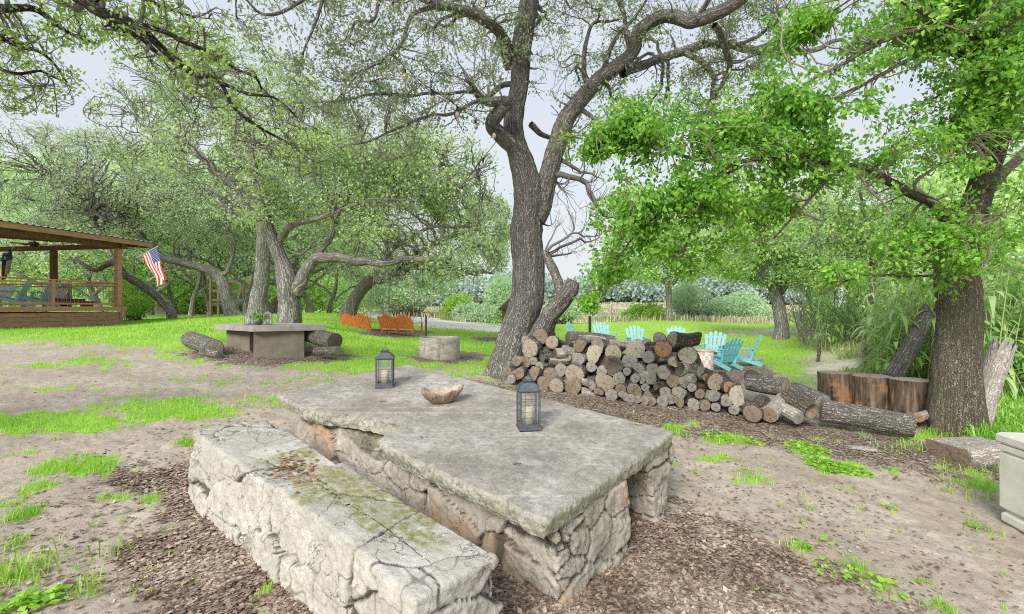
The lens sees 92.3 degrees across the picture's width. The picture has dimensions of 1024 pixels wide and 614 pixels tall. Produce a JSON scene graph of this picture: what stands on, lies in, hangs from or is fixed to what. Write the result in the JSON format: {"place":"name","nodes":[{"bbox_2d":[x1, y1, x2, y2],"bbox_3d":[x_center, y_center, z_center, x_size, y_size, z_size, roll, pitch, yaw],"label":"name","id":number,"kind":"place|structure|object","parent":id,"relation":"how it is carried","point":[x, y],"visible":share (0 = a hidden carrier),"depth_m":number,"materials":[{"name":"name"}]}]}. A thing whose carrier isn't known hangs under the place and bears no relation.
{"place":"outdoors","nodes":[
{"label":"outdoors","id":0,"kind":"place"},
{"bbox_2d":[0,304,1023,613],"bbox_3d":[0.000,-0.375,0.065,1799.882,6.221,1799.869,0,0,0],"label":"ground","id":1,"kind":"structure","parent":0,"point":[918,518],"depth_m":4.27,"materials":[{"name":"soil"}]},
{"bbox_2d":[0,196,130,311],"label":"oak tree","id":2,"kind":"object","parent":1,"relation":"on","point":[15,272],"visible":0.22,"depth_m":31.46,"materials":[{"name":"plant"}]},
{"bbox_2d":[0,219,153,327],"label":"covered porch","id":3,"kind":"object","parent":1,"relation":"on","point":[26,231],"visible":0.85,"depth_m":16.61,"materials":[{"name":"brown wood"}]},
{"bbox_2d":[0,247,13,279],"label":"flag","id":4,"kind":"object","parent":3,"relation":"attached to","point":[6,259],"visible":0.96,"depth_m":17.78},
{"bbox_2d":[0,280,33,306],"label":"adirondack chair","id":5,"kind":"object","parent":3,"relation":"on","point":[7,299],"visible":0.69,"depth_m":15.59,"materials":[{"name":"teal paint"}]},
{"bbox_2d":[20,281,59,306],"bbox_3d":[-16.227,-0.461,16.923,0.883,0.894,0.697,0,0,-15],"label":"adirondack chair","id":6,"kind":"object","parent":3,"relation":"on","point":[43,294],"visible":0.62,"depth_m":16.83,"materials":[{"name":"teal paint"}]},
{"bbox_2d":[124,246,165,286],"bbox_3d":[-13.203,-1.427,17.766,2.033,1.508,0.282,0,0,20],"label":"flag","id":7,"kind":"object","parent":3,"relation":"attached to","point":[151,257],"visible":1,"depth_m":17.55,"materials":[{"name":"multicoloured fabric"}]},
{"bbox_2d":[0,219,168,311],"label":"oak tree","id":8,"kind":"object","parent":1,"relation":"on","point":[67,278],"visible":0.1,"depth_m":33.41,"materials":[{"name":"plant"}]},
{"bbox_2d":[0,113,202,318],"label":"oak tree","id":9,"kind":"object","parent":1,"relation":"on","point":[42,169],"visible":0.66,"depth_m":19.99,"materials":[{"name":"plant"}]},
{"bbox_2d":[24,204,224,317],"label":"oak tree","id":10,"kind":"object","parent":1,"relation":"on","point":[97,261],"visible":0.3,"depth_m":29.23,"materials":[{"name":"plant"}]},
{"bbox_2d":[102,273,156,320],"bbox_3d":[-18.319,-0.482,23.587,2.096,2.402,3.426,0,0,-34],"label":"bush","id":11,"kind":"object","parent":1,"relation":"on","point":[138,304],"visible":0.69,"depth_m":23.19,"materials":[{"name":"green plant"}]},
{"bbox_2d":[74,261,208,314],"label":"oak tree","id":12,"kind":"object","parent":1,"relation":"on","point":[161,289],"visible":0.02,"depth_m":41.49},
{"bbox_2d":[18,161,275,316],"bbox_3d":[-15.298,-2.750,21.324,9.172,7.062,6.468,0,0,-24],"label":"oak tree","id":13,"kind":"object","parent":1,"relation":"on","point":[229,305],"visible":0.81,"depth_m":20.53,"materials":[{"name":"plant"}]},
{"bbox_2d":[104,263,231,314],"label":"oak tree","id":14,"kind":"object","parent":1,"relation":"on","point":[168,296],"visible":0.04,"depth_m":43.81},
{"bbox_2d":[0,0,340,182],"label":"oak tree","id":15,"kind":"object","parent":1,"relation":"on","point":[125,24],"visible":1,"depth_m":5.47,"materials":[{"name":"green plant"}]},
{"bbox_2d":[79,179,305,316],"bbox_3d":[-19.737,-3.732,31.207,14.379,9.092,7.182,0,0,0],"label":"oak tree","id":16,"kind":"object","parent":1,"relation":"on","point":[191,311],"visible":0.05,"depth_m":30.87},
{"bbox_2d":[0,133,385,252],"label":"oak canopy","id":17,"kind":"object","parent":1,"relation":"on","point":[31,175],"visible":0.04,"depth_m":49.64,"materials":[{"name":"green plant"}]},
{"bbox_2d":[0,240,394,313],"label":"woods","id":18,"kind":"object","parent":1,"relation":"on","point":[319,297],"visible":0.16,"depth_m":46.25,"materials":[{"name":"green plant"}]},
{"bbox_2d":[123,216,275,315],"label":"oak tree","id":19,"kind":"object","parent":1,"relation":"on","point":[204,292],"visible":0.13,"depth_m":32.81,"materials":[{"name":"plant"}]},
{"bbox_2d":[181,331,223,352],"bbox_3d":[-5.754,0.670,9.112,1.179,0.322,0.344,8,5,40],"label":"felled log","id":20,"kind":"object","parent":1,"relation":"on","point":[196,341],"visible":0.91,"depth_m":8.85,"materials":[{"name":"grey wood"}]},
{"bbox_2d":[154,296,273,314],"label":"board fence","id":21,"kind":"object","parent":1,"relation":"on","point":[158,308],"visible":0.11,"depth_m":46.99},
{"bbox_2d":[67,21,376,319],"bbox_3d":[-8.968,-4.188,16.195,8.662,9.959,6.169,0,0,0],"label":"oak tree","id":22,"kind":"object","parent":1,"relation":"on","point":[258,299],"visible":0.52,"depth_m":15.22,"materials":[{"name":"green plant"}]},
{"bbox_2d":[209,279,250,315],"bbox_3d":[-16.604,-0.550,29.914,2.989,2.222,1.711,0,0,-11],"label":"play set","id":23,"kind":"object","parent":1,"relation":"on","point":[218,301],"visible":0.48,"depth_m":29.49,"materials":[{"name":"brown wood"}]},
{"bbox_2d":[127,149,379,313],"bbox_3d":[-12.627,-3.425,24.104,12.454,8.036,5.629,0,0,0],"label":"oak tree","id":24,"kind":"object","parent":1,"relation":"on","point":[250,286],"visible":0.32,"depth_m":23.67,"materials":[{"name":"plant"}]},
{"bbox_2d":[214,323,325,357],"bbox_3d":[-4.849,0.680,9.811,2.729,0.683,1.422,0,0,37],"label":"concrete table","id":25,"kind":"object","parent":1,"relation":"on","point":[281,340],"visible":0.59,"depth_m":9.10,"materials":[{"name":"concrete"}]},
{"bbox_2d":[199,198,378,313],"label":"oak tree","id":26,"kind":"object","parent":1,"relation":"on","point":[273,307],"visible":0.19,"depth_m":26.80,"materials":[{"name":"plant"}]},
{"bbox_2d":[226,224,379,312],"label":"oak tree","id":27,"kind":"object","parent":1,"relation":"on","point":[309,305],"visible":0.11,"depth_m":35.78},
{"bbox_2d":[136,101,510,322],"bbox_3d":[-4.752,-2.307,12.924,9.651,5.987,4.585,0,0,0],"label":"oak tree","id":28,"kind":"object","parent":1,"relation":"on","point":[291,283],"visible":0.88,"depth_m":12.31,"materials":[{"name":"green plant"}]},
{"bbox_2d":[271,229,382,312],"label":"oak tree","id":29,"kind":"object","parent":1,"relation":"on","point":[332,298],"visible":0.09,"depth_m":39.75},
{"bbox_2d":[313,346,340,355],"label":"felled log","id":30,"kind":"object","parent":1,"relation":"on","point":[325,351],"visible":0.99,"depth_m":8.93,"materials":[{"name":"grey wood"}]},
{"bbox_2d":[305,330,342,346],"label":"felled log","id":31,"kind":"object","parent":30,"relation":"on","point":[321,338],"visible":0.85,"depth_m":9.05,"materials":[{"name":"grey wood"}]},
{"bbox_2d":[188,419,503,613],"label":"stone bench","id":32,"kind":"object","parent":1,"relation":"on","point":[344,538],"visible":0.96,"depth_m":2.44,"materials":[{"name":"stone"}]},
{"bbox_2d":[257,450,325,493],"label":"bench litter","id":33,"kind":"object","parent":32,"relation":"on","point":[288,467],"visible":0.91,"depth_m":2.97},
{"bbox_2d":[301,186,512,315],"bbox_3d":[-4.025,-2.154,19.888,8.748,5.926,6.555,0,0,0],"label":"oak tree","id":34,"kind":"object","parent":1,"relation":"on","point":[363,287],"visible":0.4,"depth_m":18.96,"materials":[{"name":"green plant"}]},
{"bbox_2d":[339,267,380,330],"bbox_3d":[-5.415,-0.279,17.536,1.440,2.232,0.728,0,0,30],"label":"porch swing","id":35,"kind":"object","parent":34,"relation":"hanging from","point":[359,320],"visible":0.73,"depth_m":17.31,"materials":[{"name":"orange wood"}]},
{"bbox_2d":[377,267,422,332],"bbox_3d":[-3.812,-0.269,16.734,1.440,2.232,0.728,0,0,26],"label":"porch swing","id":36,"kind":"object","parent":34,"relation":"hanging from","point":[393,323],"visible":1,"depth_m":16.57,"materials":[{"name":"orange wood"}]},
{"bbox_2d":[363,270,458,316],"bbox_3d":[-8.092,-1.480,39.896,7.292,4.792,6.455,0,0,31],"label":"bush","id":37,"kind":"object","parent":1,"relation":"on","point":[401,300],"visible":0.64,"depth_m":38.80,"materials":[{"name":"green plant"}]},
{"bbox_2d":[419,336,459,359],"bbox_3d":[-1.531,0.878,10.400,0.852,0.485,0.852,0,0,0],"label":"concrete ring","id":38,"kind":"object","parent":1,"relation":"on","point":[440,347],"visible":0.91,"depth_m":10.04,"materials":[{"name":"concrete"}]},
{"bbox_2d":[437,291,475,319],"bbox_3d":[-3.986,0.055,34.941,2.883,2.497,3.382,0,0,0],"label":"bush","id":39,"kind":"object","parent":1,"relation":"on","point":[449,302],"visible":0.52,"depth_m":34.20,"materials":[{"name":"green plant"}]},
{"bbox_2d":[449,300,486,321],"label":"bush","id":40,"kind":"object","parent":1,"relation":"on","point":[468,312],"visible":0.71,"depth_m":32.10,"materials":[{"name":"green plant"}]},
{"bbox_2d":[277,365,674,605],"bbox_3d":[-0.511,1.165,4.036,3.274,0.994,1.609,0,0,41],"label":"stone table","id":41,"kind":"object","parent":1,"relation":"on","point":[549,516],"visible":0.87,"depth_m":3.26,"materials":[{"name":"stone"}]},
{"bbox_2d":[374,347,394,387],"bbox_3d":[-1.233,0.581,4.772,0.179,0.386,0.179,0,1,-7],"label":"lantern","id":42,"kind":"object","parent":41,"relation":"on","point":[384,382],"visible":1,"depth_m":4.71,"materials":[{"name":"grey paint"}]},
{"bbox_2d":[421,383,463,403],"bbox_3d":[-0.613,0.753,4.253,0.379,0.160,0.262,0,0,-37],"label":"wooden bowl","id":43,"kind":"object","parent":41,"relation":"on","point":[441,394],"visible":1,"depth_m":4.20,"materials":[{"name":"brown wood"}]},
{"bbox_2d":[515,375,541,430],"bbox_3d":[0.121,0.704,3.654,0.174,0.394,0.174,0,1,-9],"label":"lantern","id":44,"kind":"object","parent":41,"relation":"on","point":[527,422],"visible":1,"depth_m":3.60,"materials":[{"name":"grey paint"}]},
{"bbox_2d":[0,430,988,613],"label":"weeds","id":45,"kind":"object","parent":1,"relation":"on","point":[15,601],"visible":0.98,"depth_m":3.01,"materials":[{"name":"green plant"}]},
{"bbox_2d":[477,272,511,323],"bbox_3d":[-0.844,-0.373,31.930,3.078,3.804,4.092,0,0,0],"label":"bush","id":46,"kind":"object","parent":1,"relation":"on","point":[495,298],"visible":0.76,"depth_m":30.97,"materials":[{"name":"green plant"}]},
{"bbox_2d":[0,361,1009,602],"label":"grass tufts","id":47,"kind":"object","parent":1,"relation":"on","point":[25,566],"visible":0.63,"depth_m":3.12,"materials":[{"name":"plant"}]},
{"bbox_2d":[0,312,1019,613],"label":"grass","id":48,"kind":"structure","parent":1,"relation":"on","point":[116,332],"depth_m":7.02,"materials":[{"name":"plant"}]},
{"bbox_2d":[0,343,1023,613],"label":"leaf litter","id":49,"kind":"object","parent":1,"relation":"on","point":[670,585],"visible":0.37,"depth_m":2.79,"materials":[{"name":"plant"}]},
{"bbox_2d":[221,0,841,381],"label":"oak tree","id":50,"kind":"object","parent":1,"relation":"on","point":[534,192],"visible":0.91,"depth_m":7.84,"materials":[{"name":"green plant"}]},
{"bbox_2d":[544,299,582,323],"bbox_3d":[3.150,0.199,29.974,2.550,1.829,3.131,0,0,21],"label":"bush","id":51,"kind":"object","parent":1,"relation":"on","point":[572,312],"visible":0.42,"depth_m":29.29,"materials":[{"name":"green plant"}]},
{"bbox_2d":[564,377,582,394],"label":"firewood log","id":52,"kind":"object","parent":1,"relation":"on","point":[574,385],"visible":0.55,"depth_m":7.42,"materials":[{"name":"beige wood"}]},
{"bbox_2d":[333,267,839,306],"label":"treeline","id":53,"kind":"object","parent":1,"relation":"on","point":[636,291],"visible":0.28,"depth_m":113.30,"materials":[{"name":"green plant"}]},
{"bbox_2d":[361,302,843,324],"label":"field grass","id":54,"kind":"structure","parent":1,"relation":"on","point":[606,316],"depth_m":33.22,"materials":[{"name":"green plant"}]},
{"bbox_2d":[619,301,665,319],"bbox_3d":[8.751,0.431,33.046,3.207,1.724,3.539,0,0,0],"label":"bush","id":55,"kind":"object","parent":1,"relation":"on","point":[653,309],"visible":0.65,"depth_m":32.56,"materials":[{"name":"green plant"}]},
{"bbox_2d":[592,181,739,320],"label":"ash tree","id":56,"kind":"object","parent":1,"relation":"on","point":[649,275],"visible":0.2,"depth_m":29.06,"materials":[{"name":"green plant"}]},
{"bbox_2d":[684,391,694,403],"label":"firewood log","id":57,"kind":"object","parent":1,"relation":"on","point":[688,395],"visible":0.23,"depth_m":6.95,"materials":[{"name":"brown wood"}]},
{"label":"firewood log","id":58,"kind":"object","parent":57,"relation":"on","visible":0},
{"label":"firewood log","id":59,"kind":"object","parent":58,"relation":"on","visible":0},
{"bbox_2d":[677,346,697,364],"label":"firewood log","id":60,"kind":"object","parent":59,"relation":"on","point":[689,355],"visible":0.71,"depth_m":6.91,"materials":[{"name":"beige wood"}]},
{"bbox_2d":[666,331,701,347],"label":"firewood log","id":61,"kind":"object","parent":60,"relation":"on","point":[675,339],"visible":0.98,"depth_m":7.16,"materials":[{"name":"brown wood"}]},
{"bbox_2d":[671,278,713,316],"bbox_3d":[13.047,-0.584,35.811,3.350,3.228,4.578,0,0,0],"label":"bush","id":62,"kind":"object","parent":1,"relation":"on","point":[680,302],"visible":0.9,"depth_m":34.99,"materials":[{"name":"green plant"}]},
{"bbox_2d":[696,349,714,369],"bbox_3d":[4.795,1.333,12.200,0.440,0.560,0.440,0,0,0],"label":"patterned drum","id":63,"kind":"object","parent":1,"relation":"on","point":[707,357],"visible":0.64,"depth_m":12.02,"materials":[{"name":"metal"}]},
{"bbox_2d":[698,331,726,354],"bbox_3d":[5.992,1.173,14.673,0.697,0.894,0.883,0,0,35],"label":"adirondack chair","id":64,"kind":"object","parent":1,"relation":"on","point":[714,345],"visible":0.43,"depth_m":14.88,"materials":[{"name":"teal paint"}]},
{"bbox_2d":[714,337,743,370],"bbox_3d":[5.562,1.208,12.921,0.680,0.873,0.863,0,0,-25],"label":"adirondack chair","id":65,"kind":"object","parent":1,"relation":"on","point":[728,356],"visible":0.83,"depth_m":12.71,"materials":[{"name":"teal paint"}]},
{"bbox_2d":[728,405,740,414],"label":"firewood log","id":66,"kind":"object","parent":1,"relation":"on","point":[734,409],"visible":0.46,"depth_m":6.51,"materials":[{"name":"brown wood"}]},
{"bbox_2d":[724,379,744,406],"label":"firewood log","id":67,"kind":"object","parent":66,"relation":"on","point":[735,393],"visible":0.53,"depth_m":6.51,"materials":[{"name":"beige wood"}]},
{"bbox_2d":[696,288,773,320],"bbox_3d":[16.518,0.109,35.971,6.223,3.045,4.626,0,0,23],"label":"bush","id":68,"kind":"object","parent":1,"relation":"on","point":[745,303],"visible":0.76,"depth_m":34.77,"materials":[{"name":"green plant"}]},
{"bbox_2d":[729,334,762,365],"bbox_3d":[6.427,1.184,13.567,0.863,0.873,0.680,0,0,22],"label":"adirondack chair","id":69,"kind":"object","parent":1,"relation":"on","point":[750,359],"visible":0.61,"depth_m":13.34,"materials":[{"name":"teal paint"}]},
{"bbox_2d":[743,394,770,421],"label":"felled log","id":70,"kind":"object","parent":1,"relation":"on","point":[753,410],"visible":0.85,"depth_m":6.17,"materials":[{"name":"brown wood"}]},
{"bbox_2d":[763,392,785,421],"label":"felled log","id":71,"kind":"object","parent":1,"relation":"on","point":[772,408],"visible":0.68,"depth_m":6.12,"materials":[{"name":"brown wood"}]},
{"bbox_2d":[744,374,789,394],"bbox_3d":[3.521,1.071,6.801,0.255,0.259,0.516,0,2,-38],"label":"felled log","id":72,"kind":"object","parent":71,"relation":"on","point":[769,385],"visible":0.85,"depth_m":6.71,"materials":[{"name":"grey wood"}]},
{"bbox_2d":[780,389,818,418],"bbox_3d":[3.612,1.219,6.201,0.221,0.216,0.431,0,14,-14],"label":"felled log","id":73,"kind":"object","parent":71,"relation":"on","point":[808,408],"visible":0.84,"depth_m":6.08,"materials":[{"name":"brown wood"}]},
{"bbox_2d":[690,180,861,339],"bbox_3d":[10.531,-1.817,19.964,7.051,6.681,5.406,0,0,0],"label":"hackberry tree","id":74,"kind":"object","parent":1,"relation":"on","point":[737,264],"visible":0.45,"depth_m":18.95,"materials":[{"name":"green plant"}]},
{"bbox_2d":[545,0,1023,436],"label":"elm tree","id":75,"kind":"object","parent":1,"relation":"on","point":[988,72],"visible":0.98,"depth_m":5.05,"materials":[{"name":"green plant"}]},
{"bbox_2d":[780,401,804,423],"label":"felled log","id":76,"kind":"object","parent":1,"relation":"on","point":[793,414],"visible":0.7,"depth_m":6.03,"materials":[{"name":"grey wood"}]},
{"bbox_2d":[790,382,830,412],"bbox_3d":[3.930,1.198,6.551,0.265,0.264,0.528,0,10,-12],"label":"felled log","id":77,"kind":"object","parent":1,"relation":"on","point":[814,396],"visible":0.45,"depth_m":6.40,"materials":[{"name":"grey wood"}]},
{"bbox_2d":[753,266,913,351],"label":"dead stems","id":78,"kind":"object","parent":1,"relation":"on","point":[806,331],"visible":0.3,"depth_m":17.05,"materials":[{"name":"plant"}]},
{"bbox_2d":[817,370,852,403],"bbox_3d":[4.656,1.280,7.104,0.476,0.675,0.466,0,0,0],"label":"tree stump","id":79,"kind":"object","parent":1,"relation":"on","point":[835,385],"visible":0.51,"depth_m":6.92,"materials":[{"name":"orange wood"}]},
{"bbox_2d":[819,399,916,437],"bbox_3d":[4.287,1.340,5.961,0.930,0.297,0.303,6,3,26],"label":"felled log","id":80,"kind":"object","parent":1,"relation":"on","point":[867,417],"visible":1,"depth_m":5.87,"materials":[{"name":"grey wood"}]},
{"bbox_2d":[782,158,955,357],"bbox_3d":[9.019,-1.209,12.652,3.857,5.075,3.427,0,0,0],"label":"young tree","id":81,"kind":"object","parent":1,"relation":"on","point":[847,247],"visible":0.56,"depth_m":12.27,"materials":[{"name":"green plant"}]},
{"bbox_2d":[852,373,892,409],"bbox_3d":[5.170,1.300,7.092,0.584,0.629,0.574,0,0,-23],"label":"tree stump","id":82,"kind":"object","parent":1,"relation":"on","point":[870,389],"visible":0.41,"depth_m":6.88,"materials":[{"name":"orange wood"}]},
{"bbox_2d":[824,324,930,378],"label":"tall grass","id":83,"kind":"structure","parent":1,"relation":"on","point":[847,349],"depth_m":13.30,"materials":[{"name":"green plant"}]},
{"bbox_2d":[782,139,1023,329],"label":"thicket","id":84,"kind":"object","parent":1,"relation":"on","point":[996,201],"visible":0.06,"depth_m":14.29,"materials":[{"name":"green plant"}]},
{"bbox_2d":[887,377,928,424],"bbox_3d":[5.455,1.307,6.704,0.544,0.645,0.534,0,0,44],"label":"tree stump","id":85,"kind":"object","parent":1,"relation":"on","point":[907,395],"visible":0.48,"depth_m":6.56,"materials":[{"name":"orange wood"}]},
{"bbox_2d":[883,303,935,376],"bbox_3d":[6.856,0.616,8.417,1.645,0.317,0.325,-46,14,-14],"label":"leaning log","id":86,"kind":"object","parent":1,"relation":"on","point":[904,358],"visible":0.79,"depth_m":8.30,"materials":[{"name":"grey wood"}]},
{"bbox_2d":[801,246,1023,403],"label":"reeds","id":87,"kind":"object","parent":1,"relation":"on","point":[992,301],"visible":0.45,"depth_m":8.86,"materials":[{"name":"green plant"}]},
{"bbox_2d":[925,436,1002,468],"bbox_3d":[4.748,1.520,5.062,0.568,0.315,0.500,-3,-7,-6],"label":"split log","id":88,"kind":"object","parent":1,"relation":"on","point":[973,451],"visible":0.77,"depth_m":4.95,"materials":[{"name":"grey wood"}]},
{"bbox_2d":[953,375,1023,439],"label":"rank grass","id":89,"kind":"structure","parent":1,"relation":"on","point":[1009,417],"depth_m":5.91,"materials":[{"name":"green plant"}]},
{"bbox_2d":[983,336,1017,424],"bbox_3d":[5.846,0.927,5.992,0.256,1.147,0.271,23,-3,-8],"label":"broken snag","id":90,"kind":"object","parent":1,"relation":"on","point":[997,361],"visible":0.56,"depth_m":5.92,"materials":[{"name":"grey wood"}]},
{"bbox_2d":[996,432,1023,532],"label":"storage box","id":91,"kind":"object","parent":1,"relation":"on","point":[1010,445],"visible":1,"depth_m":3.66,"materials":[{"name":"beige plastic"}]},
{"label":"firewood log","id":92,"kind":"object","parent":1,"relation":"on","visible":0},
{"bbox_2d":[595,374,615,392],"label":"firewood log","id":93,"kind":"object","parent":92,"relation":"on","point":[605,382],"visible":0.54,"depth_m":7.28,"materials":[{"name":"brown wood"}]},
{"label":"firewood log","id":94,"kind":"object","parent":1,"relation":"on","visible":0},
{"bbox_2d":[703,368,723,390],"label":"firewood log","id":95,"kind":"object","parent":94,"relation":"on","point":[713,380],"visible":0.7,"depth_m":6.72,"materials":[{"name":"beige wood"}]},
{"bbox_2d":[0,0,1023,304],"label":"sky","id":96,"kind":"structure","parent":0,"point":[538,110],"materials":[{"name":"white"}]},
{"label":"firewood log","id":97,"kind":"object","parent":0,"visible":0},
{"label":"firewood log","id":98,"kind":"object","parent":97,"relation":"on","visible":0},
{"bbox_2d":[604,355,623,375],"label":"firewood log","id":99,"kind":"object","parent":98,"relation":"on","point":[613,364],"visible":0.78,"depth_m":7.27,"materials":[{"name":"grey wood"}]},
{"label":"firewood log","id":100,"kind":"object","parent":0,"visible":0},
{"bbox_2d":[626,338,651,357],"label":"firewood log","id":101,"kind":"object","parent":100,"relation":"on","point":[636,348],"visible":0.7,"depth_m":7.22,"materials":[{"name":"brown wood"}]},
{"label":"firewood log","id":102,"kind":"object","parent":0,"visible":0},
{"bbox_2d":[654,340,671,357],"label":"firewood log","id":103,"kind":"object","parent":102,"relation":"on","point":[662,348],"visible":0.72,"depth_m":7.03,"materials":[{"name":"brown wood"}]},
{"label":"firewood log","id":104,"kind":"object","parent":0,"visible":0},
{"bbox_2d":[522,356,533,367],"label":"firewood log","id":105,"kind":"object","parent":104,"relation":"on","point":[526,363],"visible":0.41,"depth_m":7.84,"materials":[{"name":"beige wood"}]},
{"bbox_2d":[522,338,545,357],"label":"firewood log","id":106,"kind":"object","parent":105,"relation":"on","point":[532,347],"visible":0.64,"depth_m":7.83,"materials":[{"name":"beige wood"}]},
{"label":"firewood log","id":107,"kind":"object","parent":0,"visible":0},
{"bbox_2d":[554,363,565,376],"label":"firewood log","id":108,"kind":"object","parent":107,"relation":"on","point":[559,368],"visible":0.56,"depth_m":7.59,"materials":[{"name":"grey wood"}]},
{"bbox_2d":[548,358,571,364],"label":"firewood log","id":109,"kind":"object","parent":108,"relation":"on","point":[553,361],"visible":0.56,"depth_m":7.62,"materials":[{"name":"brown wood"}]},
{"bbox_2d":[553,346,587,358],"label":"firewood log","id":110,"kind":"object","parent":109,"relation":"on","point":[558,352],"visible":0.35,"depth_m":7.61,"materials":[{"name":"brown wood"}]},
{"bbox_2d":[565,331,616,346],"bbox_3d":[1.256,0.527,7.786,0.813,0.263,0.311,4,-1,-12],"label":"firewood log","id":111,"kind":"object","parent":110,"relation":"on","point":[571,337],"visible":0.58,"depth_m":7.67,"materials":[{"name":"grey wood"}]},
{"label":"firewood log","id":112,"kind":"object","parent":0,"visible":0},
{"bbox_2d":[565,362,587,380],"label":"firewood log","id":113,"kind":"object","parent":112,"relation":"on","point":[577,370],"visible":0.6,"depth_m":7.43,"materials":[{"name":"beige wood"}]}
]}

